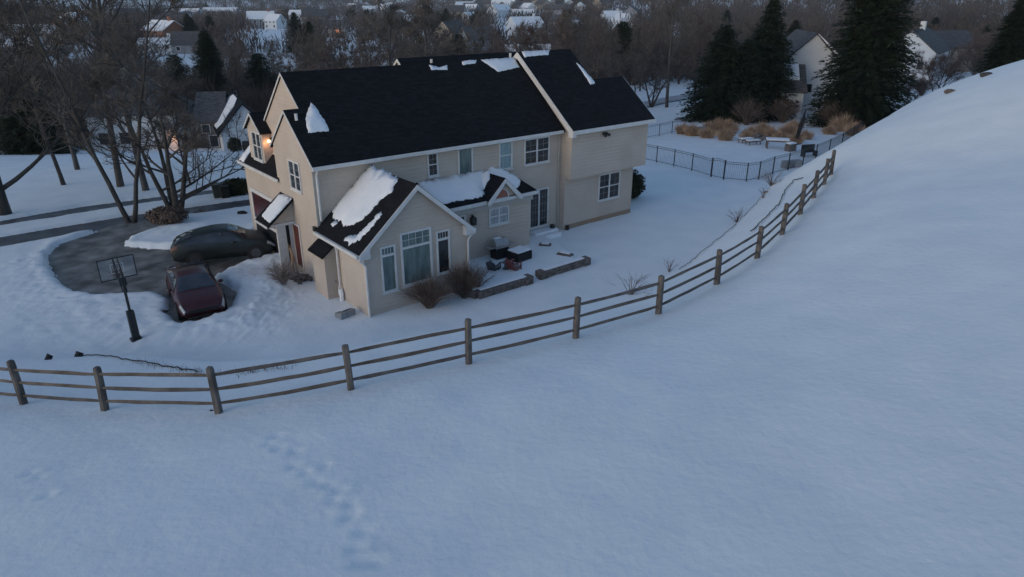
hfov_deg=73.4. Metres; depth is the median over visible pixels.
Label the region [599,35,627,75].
bare tree
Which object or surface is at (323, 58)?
bare tree
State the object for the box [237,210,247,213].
stone
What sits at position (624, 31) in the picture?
evergreen tree
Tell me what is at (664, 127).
metal fence
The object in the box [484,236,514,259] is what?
barbecue grill
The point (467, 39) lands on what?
bare tree
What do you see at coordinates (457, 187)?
roof snow
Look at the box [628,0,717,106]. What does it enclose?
bare tree
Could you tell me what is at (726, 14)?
evergreen tree
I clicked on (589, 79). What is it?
roof snow
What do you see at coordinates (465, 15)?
distant house
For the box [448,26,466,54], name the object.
bare tree
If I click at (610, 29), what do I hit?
bare tree
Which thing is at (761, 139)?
sun lounger
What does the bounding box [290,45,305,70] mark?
bare tree
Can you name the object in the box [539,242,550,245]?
stone wall
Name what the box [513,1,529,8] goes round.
distant house
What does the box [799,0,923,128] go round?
evergreen tree
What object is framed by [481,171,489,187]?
roof snow
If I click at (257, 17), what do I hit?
distant house
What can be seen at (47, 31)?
distant house
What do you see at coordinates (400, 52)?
bare tree
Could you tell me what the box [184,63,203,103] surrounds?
bare tree
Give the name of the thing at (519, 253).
patio table
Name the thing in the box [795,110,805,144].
closed parasol
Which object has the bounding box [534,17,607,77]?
bare tree
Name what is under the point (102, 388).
split rail fence
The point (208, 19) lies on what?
evergreen tree
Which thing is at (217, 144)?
window
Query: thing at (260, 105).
bare woodland
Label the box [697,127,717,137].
ornamental grass
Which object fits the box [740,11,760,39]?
bare tree
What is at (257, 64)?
evergreen tree
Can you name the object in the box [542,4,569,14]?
distant house
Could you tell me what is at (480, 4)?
distant house
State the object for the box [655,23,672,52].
bare tree
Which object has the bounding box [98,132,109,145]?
window
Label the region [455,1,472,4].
distant house
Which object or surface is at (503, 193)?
arched window
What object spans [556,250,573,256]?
stone wall
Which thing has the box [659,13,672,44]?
bare tree
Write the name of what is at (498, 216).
window
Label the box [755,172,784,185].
dry weeds
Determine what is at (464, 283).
bare shrub
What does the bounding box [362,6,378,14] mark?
distant house
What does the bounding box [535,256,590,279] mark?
stone wall
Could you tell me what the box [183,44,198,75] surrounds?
bare tree
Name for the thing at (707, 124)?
ornamental grass
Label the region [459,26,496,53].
distant house
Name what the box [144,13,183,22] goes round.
distant house
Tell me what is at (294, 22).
evergreen tree
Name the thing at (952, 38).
distant house
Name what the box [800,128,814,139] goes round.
ornamental grass
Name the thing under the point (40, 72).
bare tree
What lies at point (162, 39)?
distant house
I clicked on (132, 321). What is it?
basketball hoop
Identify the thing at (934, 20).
evergreen tree
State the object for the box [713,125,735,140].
ornamental grass
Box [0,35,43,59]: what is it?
distant house
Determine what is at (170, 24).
distant house
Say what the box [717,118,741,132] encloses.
ornamental grass
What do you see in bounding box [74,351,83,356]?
tarp corner
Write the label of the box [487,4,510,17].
distant house
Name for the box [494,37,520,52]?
bare tree
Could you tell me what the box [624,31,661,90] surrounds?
bare tree
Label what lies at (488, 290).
stone wall
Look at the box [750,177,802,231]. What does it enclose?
edging strip
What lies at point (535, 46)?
bare tree
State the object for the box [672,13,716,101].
bare tree
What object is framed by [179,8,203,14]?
distant house
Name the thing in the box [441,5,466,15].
distant house
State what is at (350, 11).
evergreen wood
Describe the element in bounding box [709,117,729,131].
ornamental grass
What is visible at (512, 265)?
garden chair
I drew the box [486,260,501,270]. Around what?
garden chair
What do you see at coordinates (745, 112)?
bare shrub
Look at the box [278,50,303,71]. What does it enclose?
bare tree
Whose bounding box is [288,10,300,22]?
distant house
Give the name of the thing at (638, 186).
evergreen bush
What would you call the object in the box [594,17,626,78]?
bare tree
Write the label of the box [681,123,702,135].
ornamental grass
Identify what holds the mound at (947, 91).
on the snow ground at (828, 382)
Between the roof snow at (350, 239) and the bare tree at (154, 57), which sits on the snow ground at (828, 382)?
the bare tree at (154, 57)
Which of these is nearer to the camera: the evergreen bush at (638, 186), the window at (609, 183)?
the window at (609, 183)
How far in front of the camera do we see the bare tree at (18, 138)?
64.39 m
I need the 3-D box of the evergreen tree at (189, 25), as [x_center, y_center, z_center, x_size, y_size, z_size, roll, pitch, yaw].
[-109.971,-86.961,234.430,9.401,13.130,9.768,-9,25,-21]
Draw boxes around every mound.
[944,89,955,93]
[980,72,992,76]
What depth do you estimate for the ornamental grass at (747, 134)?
65.15 m
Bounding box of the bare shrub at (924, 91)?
[916,75,937,95]
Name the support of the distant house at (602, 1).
on the snow ground at (828, 382)
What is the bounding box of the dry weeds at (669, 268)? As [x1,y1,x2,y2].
[666,259,679,271]
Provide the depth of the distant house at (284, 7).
790.10 m
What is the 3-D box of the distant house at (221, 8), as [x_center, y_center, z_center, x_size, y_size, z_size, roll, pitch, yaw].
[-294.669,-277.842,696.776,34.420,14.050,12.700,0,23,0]
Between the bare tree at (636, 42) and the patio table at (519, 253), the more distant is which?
the bare tree at (636, 42)
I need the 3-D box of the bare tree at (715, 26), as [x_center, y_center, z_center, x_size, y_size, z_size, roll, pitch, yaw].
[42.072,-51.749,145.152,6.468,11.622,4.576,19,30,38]
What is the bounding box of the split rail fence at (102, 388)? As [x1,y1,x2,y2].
[0,150,835,413]
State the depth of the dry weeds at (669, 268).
32.82 m
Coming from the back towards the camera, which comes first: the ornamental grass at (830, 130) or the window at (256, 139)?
the ornamental grass at (830, 130)
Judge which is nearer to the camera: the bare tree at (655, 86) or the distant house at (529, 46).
the bare tree at (655, 86)
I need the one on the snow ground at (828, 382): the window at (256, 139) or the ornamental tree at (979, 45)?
the ornamental tree at (979, 45)
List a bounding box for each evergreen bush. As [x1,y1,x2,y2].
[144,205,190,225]
[220,177,248,195]
[227,137,241,150]
[631,169,645,198]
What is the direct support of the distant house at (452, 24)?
on the snow ground at (828, 382)
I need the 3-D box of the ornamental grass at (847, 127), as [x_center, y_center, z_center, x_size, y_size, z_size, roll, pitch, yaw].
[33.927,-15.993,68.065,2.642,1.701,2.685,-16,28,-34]
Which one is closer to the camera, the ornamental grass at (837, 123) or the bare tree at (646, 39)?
the ornamental grass at (837, 123)
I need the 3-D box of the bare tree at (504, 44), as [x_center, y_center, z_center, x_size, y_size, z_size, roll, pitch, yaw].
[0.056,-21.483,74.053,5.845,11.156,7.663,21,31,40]
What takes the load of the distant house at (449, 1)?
on the snow ground at (828, 382)
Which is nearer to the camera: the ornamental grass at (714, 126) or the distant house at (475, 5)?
the ornamental grass at (714, 126)
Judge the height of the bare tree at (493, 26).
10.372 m
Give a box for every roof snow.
[239,145,250,161]
[262,194,291,222]
[306,102,328,132]
[332,164,397,226]
[344,212,381,245]
[417,167,520,203]
[429,65,447,69]
[462,60,476,64]
[481,57,518,71]
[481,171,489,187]
[522,50,549,57]
[577,63,594,84]
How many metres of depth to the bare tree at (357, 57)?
88.99 m
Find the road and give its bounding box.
[0,200,249,246]
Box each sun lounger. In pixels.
[738,133,760,142]
[745,135,767,144]
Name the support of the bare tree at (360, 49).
on the snow ground at (828, 382)
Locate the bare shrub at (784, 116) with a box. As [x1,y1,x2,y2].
[760,95,805,122]
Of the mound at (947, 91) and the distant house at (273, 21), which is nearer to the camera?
the mound at (947, 91)
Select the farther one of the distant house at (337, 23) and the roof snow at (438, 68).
the distant house at (337, 23)
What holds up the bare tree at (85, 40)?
on the snow ground at (828, 382)
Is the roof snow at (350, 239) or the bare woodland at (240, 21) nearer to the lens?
the roof snow at (350, 239)
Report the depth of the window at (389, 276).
28.07 m
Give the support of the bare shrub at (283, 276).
on the snow ground at (828, 382)
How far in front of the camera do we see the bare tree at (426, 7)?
66.69 m
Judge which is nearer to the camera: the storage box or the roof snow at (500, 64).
the roof snow at (500, 64)
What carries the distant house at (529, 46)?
on the snow ground at (828, 382)
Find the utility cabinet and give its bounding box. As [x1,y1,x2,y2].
[334,307,355,319]
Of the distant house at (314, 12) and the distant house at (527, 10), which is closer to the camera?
the distant house at (314, 12)
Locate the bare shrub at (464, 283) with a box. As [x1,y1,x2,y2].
[440,255,489,298]
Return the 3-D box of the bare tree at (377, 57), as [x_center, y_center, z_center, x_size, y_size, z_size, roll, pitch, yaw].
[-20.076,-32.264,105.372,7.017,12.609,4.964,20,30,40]
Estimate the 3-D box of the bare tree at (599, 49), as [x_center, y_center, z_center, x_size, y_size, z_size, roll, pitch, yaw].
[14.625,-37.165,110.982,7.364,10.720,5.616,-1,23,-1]
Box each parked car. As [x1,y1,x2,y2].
[166,261,227,319]
[170,223,275,262]
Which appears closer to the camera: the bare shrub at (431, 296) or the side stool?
the bare shrub at (431, 296)
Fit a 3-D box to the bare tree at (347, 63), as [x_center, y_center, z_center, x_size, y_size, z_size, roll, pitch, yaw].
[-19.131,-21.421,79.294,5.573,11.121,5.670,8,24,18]
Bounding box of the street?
[643,94,693,106]
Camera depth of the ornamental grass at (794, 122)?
71.12 m
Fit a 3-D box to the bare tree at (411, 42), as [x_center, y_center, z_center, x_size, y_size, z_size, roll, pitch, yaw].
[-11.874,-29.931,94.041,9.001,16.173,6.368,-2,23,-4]
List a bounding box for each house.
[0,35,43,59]
[3,20,73,45]
[83,65,253,150]
[112,8,141,20]
[137,33,171,51]
[142,16,182,37]
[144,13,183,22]
[170,31,204,53]
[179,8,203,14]
[202,7,239,14]
[237,49,655,317]
[246,9,274,28]
[263,14,286,28]
[276,5,289,10]
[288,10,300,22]
[301,9,328,22]
[302,7,319,8]
[323,20,346,37]
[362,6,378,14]
[374,12,403,18]
[432,2,440,10]
[436,20,463,43]
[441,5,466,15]
[445,0,456,4]
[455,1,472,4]
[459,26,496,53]
[460,12,473,19]
[463,3,483,11]
[465,4,479,10]
[477,0,490,10]
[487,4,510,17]
[491,0,511,5]
[505,13,544,36]
[505,44,550,51]
[511,9,533,16]
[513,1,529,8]
[519,3,536,12]
[534,0,551,10]
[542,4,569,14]
[549,15,576,30]
[574,2,584,11]
[592,0,611,9]
[601,8,621,22]
[611,13,631,26]
[624,6,641,18]
[761,29,842,118]
[890,21,950,80]
[933,30,977,71]
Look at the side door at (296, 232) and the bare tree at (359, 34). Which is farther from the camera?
the bare tree at (359, 34)
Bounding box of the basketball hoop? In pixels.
[96,254,141,342]
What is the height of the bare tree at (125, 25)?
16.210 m
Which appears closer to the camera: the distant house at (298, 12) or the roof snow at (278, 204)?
the roof snow at (278, 204)
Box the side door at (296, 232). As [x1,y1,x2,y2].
[293,224,302,266]
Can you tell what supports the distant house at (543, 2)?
on the snow ground at (828, 382)
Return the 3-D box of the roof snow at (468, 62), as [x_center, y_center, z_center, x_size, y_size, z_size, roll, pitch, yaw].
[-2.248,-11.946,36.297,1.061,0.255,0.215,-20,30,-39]
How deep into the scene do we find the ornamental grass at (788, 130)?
66.78 m
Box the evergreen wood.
[3,0,1012,32]
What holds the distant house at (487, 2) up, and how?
on the snow ground at (828, 382)
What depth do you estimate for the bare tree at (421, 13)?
71.92 m
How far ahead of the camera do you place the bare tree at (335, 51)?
62.05 m
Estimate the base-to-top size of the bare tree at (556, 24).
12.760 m
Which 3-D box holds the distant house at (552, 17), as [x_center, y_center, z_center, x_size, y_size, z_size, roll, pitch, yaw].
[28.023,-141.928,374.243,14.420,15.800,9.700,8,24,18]
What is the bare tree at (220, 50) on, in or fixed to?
on the snow ground at (828, 382)
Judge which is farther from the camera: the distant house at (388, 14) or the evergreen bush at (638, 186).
the distant house at (388, 14)
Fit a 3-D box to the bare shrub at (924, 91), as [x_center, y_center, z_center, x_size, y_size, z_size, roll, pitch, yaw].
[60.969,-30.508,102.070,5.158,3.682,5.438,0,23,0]
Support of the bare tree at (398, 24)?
on the snow ground at (828, 382)
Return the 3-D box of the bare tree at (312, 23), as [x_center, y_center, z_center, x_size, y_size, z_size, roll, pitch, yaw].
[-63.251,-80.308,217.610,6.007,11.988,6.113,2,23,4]
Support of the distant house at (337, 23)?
on the snow ground at (828, 382)
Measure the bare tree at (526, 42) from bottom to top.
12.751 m
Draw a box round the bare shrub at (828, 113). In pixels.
[813,97,855,124]
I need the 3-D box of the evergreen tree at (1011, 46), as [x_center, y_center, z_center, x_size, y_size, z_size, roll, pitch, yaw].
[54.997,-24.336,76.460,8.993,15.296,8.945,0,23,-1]
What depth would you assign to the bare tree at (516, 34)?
83.77 m
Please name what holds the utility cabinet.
on the snow ground at (828, 382)
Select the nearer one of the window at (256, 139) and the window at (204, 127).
the window at (256, 139)
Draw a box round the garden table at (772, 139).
[765,137,789,148]
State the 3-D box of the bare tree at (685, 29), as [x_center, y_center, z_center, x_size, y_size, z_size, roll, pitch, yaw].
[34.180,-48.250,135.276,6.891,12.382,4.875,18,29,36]
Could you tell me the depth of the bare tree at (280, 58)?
99.26 m
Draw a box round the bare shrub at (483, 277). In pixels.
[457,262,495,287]
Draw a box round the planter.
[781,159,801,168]
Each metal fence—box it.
[646,121,862,181]
[648,118,685,136]
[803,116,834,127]
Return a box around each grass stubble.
[124,357,220,375]
[234,365,295,377]
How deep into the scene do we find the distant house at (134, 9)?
514.71 m
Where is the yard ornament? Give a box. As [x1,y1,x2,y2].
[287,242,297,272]
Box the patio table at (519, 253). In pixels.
[506,245,531,262]
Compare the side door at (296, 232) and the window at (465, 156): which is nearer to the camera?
the side door at (296, 232)
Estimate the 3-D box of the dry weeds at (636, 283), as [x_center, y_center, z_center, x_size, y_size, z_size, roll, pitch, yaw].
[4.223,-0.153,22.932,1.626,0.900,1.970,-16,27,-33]
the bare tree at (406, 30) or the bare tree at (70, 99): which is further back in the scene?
the bare tree at (406, 30)
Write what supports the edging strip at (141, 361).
on the snow ground at (828, 382)
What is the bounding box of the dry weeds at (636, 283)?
[609,272,654,294]
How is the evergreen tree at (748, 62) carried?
on the snow ground at (828, 382)
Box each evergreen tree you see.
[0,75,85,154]
[160,54,191,93]
[181,13,198,30]
[191,30,234,93]
[201,15,214,33]
[226,56,243,87]
[239,53,277,110]
[284,12,303,52]
[300,21,321,61]
[441,8,450,19]
[446,34,469,54]
[604,21,633,77]
[674,24,755,122]
[707,39,777,123]
[720,9,732,25]
[749,0,798,119]
[784,20,802,37]
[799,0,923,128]
[928,17,939,30]
[970,0,1023,76]
[977,25,992,42]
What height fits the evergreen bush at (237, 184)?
1.214 m
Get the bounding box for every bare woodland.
[0,0,1015,62]
[0,25,1001,151]
[129,0,529,6]
[554,0,1016,31]
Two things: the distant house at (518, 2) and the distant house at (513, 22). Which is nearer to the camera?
the distant house at (513, 22)
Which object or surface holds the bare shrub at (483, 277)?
on the snow ground at (828, 382)
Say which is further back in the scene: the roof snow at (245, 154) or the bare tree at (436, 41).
the bare tree at (436, 41)
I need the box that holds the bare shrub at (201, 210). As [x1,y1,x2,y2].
[194,206,213,212]
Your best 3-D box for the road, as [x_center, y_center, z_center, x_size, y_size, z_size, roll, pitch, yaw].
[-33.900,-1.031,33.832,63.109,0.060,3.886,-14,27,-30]
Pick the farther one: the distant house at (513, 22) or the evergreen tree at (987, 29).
the distant house at (513, 22)
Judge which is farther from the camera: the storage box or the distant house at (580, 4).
the distant house at (580, 4)
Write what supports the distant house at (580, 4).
on the snow ground at (828, 382)
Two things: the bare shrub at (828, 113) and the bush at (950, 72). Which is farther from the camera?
the bush at (950, 72)
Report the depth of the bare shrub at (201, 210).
42.30 m
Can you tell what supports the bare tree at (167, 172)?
on the snow ground at (828, 382)
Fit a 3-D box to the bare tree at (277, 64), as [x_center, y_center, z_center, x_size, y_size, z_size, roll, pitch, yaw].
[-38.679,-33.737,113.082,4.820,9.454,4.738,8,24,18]
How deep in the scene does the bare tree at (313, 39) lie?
91.84 m
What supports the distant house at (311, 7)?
on the snow ground at (828, 382)
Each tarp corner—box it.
[44,353,52,359]
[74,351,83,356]
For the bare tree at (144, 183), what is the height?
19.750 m
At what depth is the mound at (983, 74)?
38.73 m
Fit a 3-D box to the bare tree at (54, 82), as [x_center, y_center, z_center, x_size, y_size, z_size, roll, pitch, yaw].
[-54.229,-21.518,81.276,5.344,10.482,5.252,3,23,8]
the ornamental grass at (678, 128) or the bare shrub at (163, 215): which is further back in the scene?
the ornamental grass at (678, 128)
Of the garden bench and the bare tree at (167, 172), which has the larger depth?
the garden bench
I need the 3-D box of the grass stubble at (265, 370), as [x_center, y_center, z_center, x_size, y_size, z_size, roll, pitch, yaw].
[-6.669,2.146,18.431,1.746,0.423,0.656,-6,24,-15]
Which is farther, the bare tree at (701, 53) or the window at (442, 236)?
the bare tree at (701, 53)
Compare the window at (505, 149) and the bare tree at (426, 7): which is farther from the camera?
the bare tree at (426, 7)
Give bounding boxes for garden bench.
[800,144,817,156]
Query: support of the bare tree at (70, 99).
on the snow ground at (828, 382)
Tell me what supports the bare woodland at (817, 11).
on the snow ground at (828, 382)
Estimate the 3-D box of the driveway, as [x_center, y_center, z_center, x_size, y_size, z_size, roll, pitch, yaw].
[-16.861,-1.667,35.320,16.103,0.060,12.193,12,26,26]
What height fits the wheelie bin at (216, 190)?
0.950 m
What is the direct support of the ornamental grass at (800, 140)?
on the snow ground at (828, 382)
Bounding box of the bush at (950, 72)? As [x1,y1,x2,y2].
[910,45,975,91]
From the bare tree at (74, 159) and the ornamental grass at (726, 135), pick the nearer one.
the bare tree at (74, 159)
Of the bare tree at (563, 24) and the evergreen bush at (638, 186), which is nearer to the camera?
the evergreen bush at (638, 186)
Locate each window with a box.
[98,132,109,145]
[118,132,130,144]
[201,124,210,133]
[209,135,219,146]
[241,140,249,149]
[250,130,263,162]
[287,159,302,194]
[379,244,399,294]
[399,226,433,288]
[427,153,439,178]
[436,229,450,275]
[457,147,472,174]
[488,205,509,227]
[495,188,508,199]
[499,141,513,169]
[523,136,549,166]
[597,170,620,202]
[807,83,812,92]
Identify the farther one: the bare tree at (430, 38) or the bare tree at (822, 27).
the bare tree at (822, 27)
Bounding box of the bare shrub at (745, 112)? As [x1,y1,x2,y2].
[727,96,768,124]
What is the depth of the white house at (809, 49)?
82.62 m
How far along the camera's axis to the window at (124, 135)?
80.39 m
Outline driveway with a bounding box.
[48,209,272,322]
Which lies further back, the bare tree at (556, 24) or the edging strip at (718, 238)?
the bare tree at (556, 24)
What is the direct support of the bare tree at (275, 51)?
on the snow ground at (828, 382)
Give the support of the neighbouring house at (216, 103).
on the snow ground at (828, 382)
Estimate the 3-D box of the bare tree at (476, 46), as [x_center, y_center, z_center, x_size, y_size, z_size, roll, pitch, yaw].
[-2.333,-19.776,66.604,6.812,12.239,4.819,-19,29,-38]
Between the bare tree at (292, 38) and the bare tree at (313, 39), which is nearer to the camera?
the bare tree at (313, 39)
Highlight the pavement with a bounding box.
[0,188,241,224]
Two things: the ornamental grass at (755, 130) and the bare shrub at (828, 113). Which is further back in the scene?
the bare shrub at (828, 113)
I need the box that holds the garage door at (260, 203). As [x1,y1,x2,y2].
[252,192,278,252]
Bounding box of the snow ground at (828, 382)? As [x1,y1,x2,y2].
[0,0,1023,576]
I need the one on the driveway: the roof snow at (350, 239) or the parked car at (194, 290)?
the parked car at (194, 290)
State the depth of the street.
97.94 m
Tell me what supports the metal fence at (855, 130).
on the snow ground at (828, 382)
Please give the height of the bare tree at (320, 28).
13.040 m
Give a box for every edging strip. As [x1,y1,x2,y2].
[83,354,197,371]
[681,196,761,267]
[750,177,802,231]
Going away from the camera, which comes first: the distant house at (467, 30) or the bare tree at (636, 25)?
the bare tree at (636, 25)
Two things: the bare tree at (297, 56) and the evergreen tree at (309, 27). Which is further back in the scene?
the evergreen tree at (309, 27)
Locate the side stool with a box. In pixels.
[502,261,508,269]
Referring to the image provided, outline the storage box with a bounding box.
[784,142,796,151]
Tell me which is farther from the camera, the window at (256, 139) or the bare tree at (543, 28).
the bare tree at (543, 28)
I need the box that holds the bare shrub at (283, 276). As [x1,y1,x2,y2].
[260,257,302,284]
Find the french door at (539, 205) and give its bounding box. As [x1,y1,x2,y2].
[530,187,548,229]
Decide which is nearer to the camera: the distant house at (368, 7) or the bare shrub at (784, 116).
the bare shrub at (784, 116)
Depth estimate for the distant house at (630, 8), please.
474.80 m
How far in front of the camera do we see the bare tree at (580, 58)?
96.30 m
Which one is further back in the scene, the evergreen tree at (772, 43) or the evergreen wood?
the evergreen wood
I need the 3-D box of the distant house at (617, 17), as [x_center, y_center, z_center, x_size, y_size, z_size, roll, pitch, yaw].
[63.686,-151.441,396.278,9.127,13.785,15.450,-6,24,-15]
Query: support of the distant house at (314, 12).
on the snow ground at (828, 382)
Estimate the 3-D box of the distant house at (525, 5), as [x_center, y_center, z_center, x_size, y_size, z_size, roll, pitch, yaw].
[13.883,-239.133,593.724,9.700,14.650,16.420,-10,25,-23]
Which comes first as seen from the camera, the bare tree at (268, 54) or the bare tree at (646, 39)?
the bare tree at (646, 39)
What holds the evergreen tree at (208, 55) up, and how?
on the snow ground at (828, 382)
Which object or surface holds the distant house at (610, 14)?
on the snow ground at (828, 382)
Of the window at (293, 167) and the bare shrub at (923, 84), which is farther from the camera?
the bare shrub at (923, 84)
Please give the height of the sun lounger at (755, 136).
0.719 m
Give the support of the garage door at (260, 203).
in the house at (559, 136)
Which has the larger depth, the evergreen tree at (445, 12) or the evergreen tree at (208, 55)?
the evergreen tree at (445, 12)
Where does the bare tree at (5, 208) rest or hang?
on the snow ground at (828, 382)
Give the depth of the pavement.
42.93 m
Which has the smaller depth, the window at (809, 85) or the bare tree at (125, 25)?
the window at (809, 85)
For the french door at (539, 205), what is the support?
in the house at (559, 136)
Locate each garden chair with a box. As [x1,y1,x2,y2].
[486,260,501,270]
[505,259,522,270]
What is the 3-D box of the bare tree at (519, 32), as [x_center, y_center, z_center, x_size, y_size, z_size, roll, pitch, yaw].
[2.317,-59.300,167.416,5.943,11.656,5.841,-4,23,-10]
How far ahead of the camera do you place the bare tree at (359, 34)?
167.84 m
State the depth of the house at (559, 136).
32.95 m
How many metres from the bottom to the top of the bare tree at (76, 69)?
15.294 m
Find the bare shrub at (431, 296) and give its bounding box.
[400,269,459,308]
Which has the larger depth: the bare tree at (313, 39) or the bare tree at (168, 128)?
the bare tree at (313, 39)
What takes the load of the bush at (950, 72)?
on the snow ground at (828, 382)
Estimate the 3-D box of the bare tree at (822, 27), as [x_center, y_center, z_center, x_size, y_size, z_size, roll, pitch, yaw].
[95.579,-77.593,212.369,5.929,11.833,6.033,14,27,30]
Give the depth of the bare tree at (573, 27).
64.24 m
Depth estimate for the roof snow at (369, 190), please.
29.02 m
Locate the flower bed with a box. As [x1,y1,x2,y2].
[289,272,312,284]
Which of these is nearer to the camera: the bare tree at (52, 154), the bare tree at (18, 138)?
the bare tree at (52, 154)
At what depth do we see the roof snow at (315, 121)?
29.73 m
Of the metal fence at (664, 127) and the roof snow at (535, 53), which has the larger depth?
the metal fence at (664, 127)
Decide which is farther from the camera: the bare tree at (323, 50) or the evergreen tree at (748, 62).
the bare tree at (323, 50)
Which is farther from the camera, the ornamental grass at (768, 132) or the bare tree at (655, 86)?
the bare tree at (655, 86)
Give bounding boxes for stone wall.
[453,273,533,298]
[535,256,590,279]
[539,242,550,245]
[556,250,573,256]
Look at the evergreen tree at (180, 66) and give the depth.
104.39 m
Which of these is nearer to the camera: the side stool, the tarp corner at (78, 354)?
the tarp corner at (78, 354)
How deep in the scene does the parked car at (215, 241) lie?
33.76 m
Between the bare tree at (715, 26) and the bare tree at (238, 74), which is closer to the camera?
the bare tree at (238, 74)
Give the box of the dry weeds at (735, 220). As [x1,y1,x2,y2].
[727,207,742,221]
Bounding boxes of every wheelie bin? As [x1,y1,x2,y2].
[211,182,221,197]
[219,184,229,198]
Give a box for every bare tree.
[0,0,83,169]
[0,0,104,215]
[0,0,107,184]
[0,0,202,222]
[2,0,174,186]
[2,0,182,190]
[23,42,50,91]
[29,53,248,207]
[41,63,76,118]
[44,24,84,94]
[58,33,92,77]
[76,27,94,56]
[99,14,154,93]
[135,69,210,182]
[140,46,161,79]
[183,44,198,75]
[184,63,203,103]
[213,37,227,68]
[219,44,252,98]
[233,61,242,88]
[259,40,280,72]
[267,43,283,69]
[271,55,284,77]
[276,52,292,71]
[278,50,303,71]
[284,27,298,57]
[289,29,339,71]
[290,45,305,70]
[302,33,349,70]
[304,16,321,35]
[312,17,334,44]
[313,35,337,69]
[314,26,377,69]
[329,56,357,68]
[349,41,380,67]
[350,16,392,67]
[351,21,366,61]
[360,0,429,66]
[369,38,386,66]
[382,0,455,65]
[384,43,409,65]
[387,26,413,60]
[397,13,430,55]
[401,0,448,57]
[423,25,436,48]
[427,22,455,56]
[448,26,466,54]
[457,31,479,54]
[463,17,495,53]
[486,24,502,49]
[488,37,511,52]
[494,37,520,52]
[503,18,552,51]
[509,25,535,51]
[513,22,528,40]
[517,38,529,50]
[526,28,545,50]
[530,30,547,50]
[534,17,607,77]
[535,23,551,47]
[551,12,573,48]
[552,15,562,41]
[554,3,592,73]
[563,28,589,73]
[583,26,624,78]
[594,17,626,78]
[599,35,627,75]
[604,22,613,37]
[616,23,648,92]
[621,22,652,67]
[623,47,686,107]
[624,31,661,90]
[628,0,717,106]
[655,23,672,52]
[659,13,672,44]
[660,14,675,41]
[668,15,691,55]
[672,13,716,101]
[688,35,716,75]
[698,17,721,45]
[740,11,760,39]
[742,16,763,51]
[805,16,822,32]
[818,19,828,40]
[982,15,1003,44]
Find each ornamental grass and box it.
[674,122,688,134]
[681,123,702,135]
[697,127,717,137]
[700,120,713,130]
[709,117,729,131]
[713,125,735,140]
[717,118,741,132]
[737,129,755,137]
[740,125,761,133]
[750,119,776,136]
[761,123,779,136]
[771,131,789,137]
[777,123,797,137]
[784,117,804,128]
[789,132,806,143]
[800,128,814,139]
[820,124,839,134]
[829,112,861,131]
[841,121,865,135]
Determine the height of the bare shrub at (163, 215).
1.140 m
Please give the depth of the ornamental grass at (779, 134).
64.41 m
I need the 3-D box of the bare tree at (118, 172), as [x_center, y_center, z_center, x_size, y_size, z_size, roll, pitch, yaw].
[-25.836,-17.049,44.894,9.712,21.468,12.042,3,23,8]
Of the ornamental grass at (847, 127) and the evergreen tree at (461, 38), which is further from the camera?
the evergreen tree at (461, 38)
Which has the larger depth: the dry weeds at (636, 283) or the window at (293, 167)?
the window at (293, 167)
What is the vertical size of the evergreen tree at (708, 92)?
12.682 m
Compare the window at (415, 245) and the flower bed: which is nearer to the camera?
the window at (415, 245)
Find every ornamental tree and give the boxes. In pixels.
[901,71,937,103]
[949,27,1002,74]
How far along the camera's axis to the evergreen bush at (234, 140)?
76.39 m
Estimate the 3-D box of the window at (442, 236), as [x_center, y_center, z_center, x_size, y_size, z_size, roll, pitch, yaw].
[-2.944,-1.550,29.557,0.760,2.010,0.115,-17,28,-35]
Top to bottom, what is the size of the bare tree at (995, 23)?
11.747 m
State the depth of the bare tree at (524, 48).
81.00 m
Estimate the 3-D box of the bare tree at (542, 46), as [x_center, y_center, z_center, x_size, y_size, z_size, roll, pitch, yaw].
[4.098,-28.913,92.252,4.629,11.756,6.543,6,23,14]
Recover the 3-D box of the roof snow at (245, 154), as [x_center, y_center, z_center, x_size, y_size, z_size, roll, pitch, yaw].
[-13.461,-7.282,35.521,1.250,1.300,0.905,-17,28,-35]
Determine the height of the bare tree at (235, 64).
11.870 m
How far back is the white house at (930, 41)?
125.48 m
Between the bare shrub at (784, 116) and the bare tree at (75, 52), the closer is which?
the bare shrub at (784, 116)
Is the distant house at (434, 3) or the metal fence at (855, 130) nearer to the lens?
the metal fence at (855, 130)
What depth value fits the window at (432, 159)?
32.42 m
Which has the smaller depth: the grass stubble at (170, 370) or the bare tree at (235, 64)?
the grass stubble at (170, 370)
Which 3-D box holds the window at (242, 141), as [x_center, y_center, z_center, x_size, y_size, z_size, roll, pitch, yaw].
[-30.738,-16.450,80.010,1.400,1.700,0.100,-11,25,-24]
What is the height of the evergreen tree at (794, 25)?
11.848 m
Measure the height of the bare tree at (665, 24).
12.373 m
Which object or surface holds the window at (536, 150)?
in the house at (559, 136)
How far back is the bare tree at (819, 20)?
136.77 m
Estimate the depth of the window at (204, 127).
82.74 m
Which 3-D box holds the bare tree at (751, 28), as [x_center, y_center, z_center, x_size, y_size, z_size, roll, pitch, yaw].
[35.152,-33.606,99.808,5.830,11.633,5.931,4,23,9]
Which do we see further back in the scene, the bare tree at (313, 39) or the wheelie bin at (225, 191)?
the bare tree at (313, 39)
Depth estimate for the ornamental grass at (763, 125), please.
67.53 m
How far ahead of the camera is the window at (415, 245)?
28.73 m
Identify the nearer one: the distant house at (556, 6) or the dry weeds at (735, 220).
the dry weeds at (735, 220)

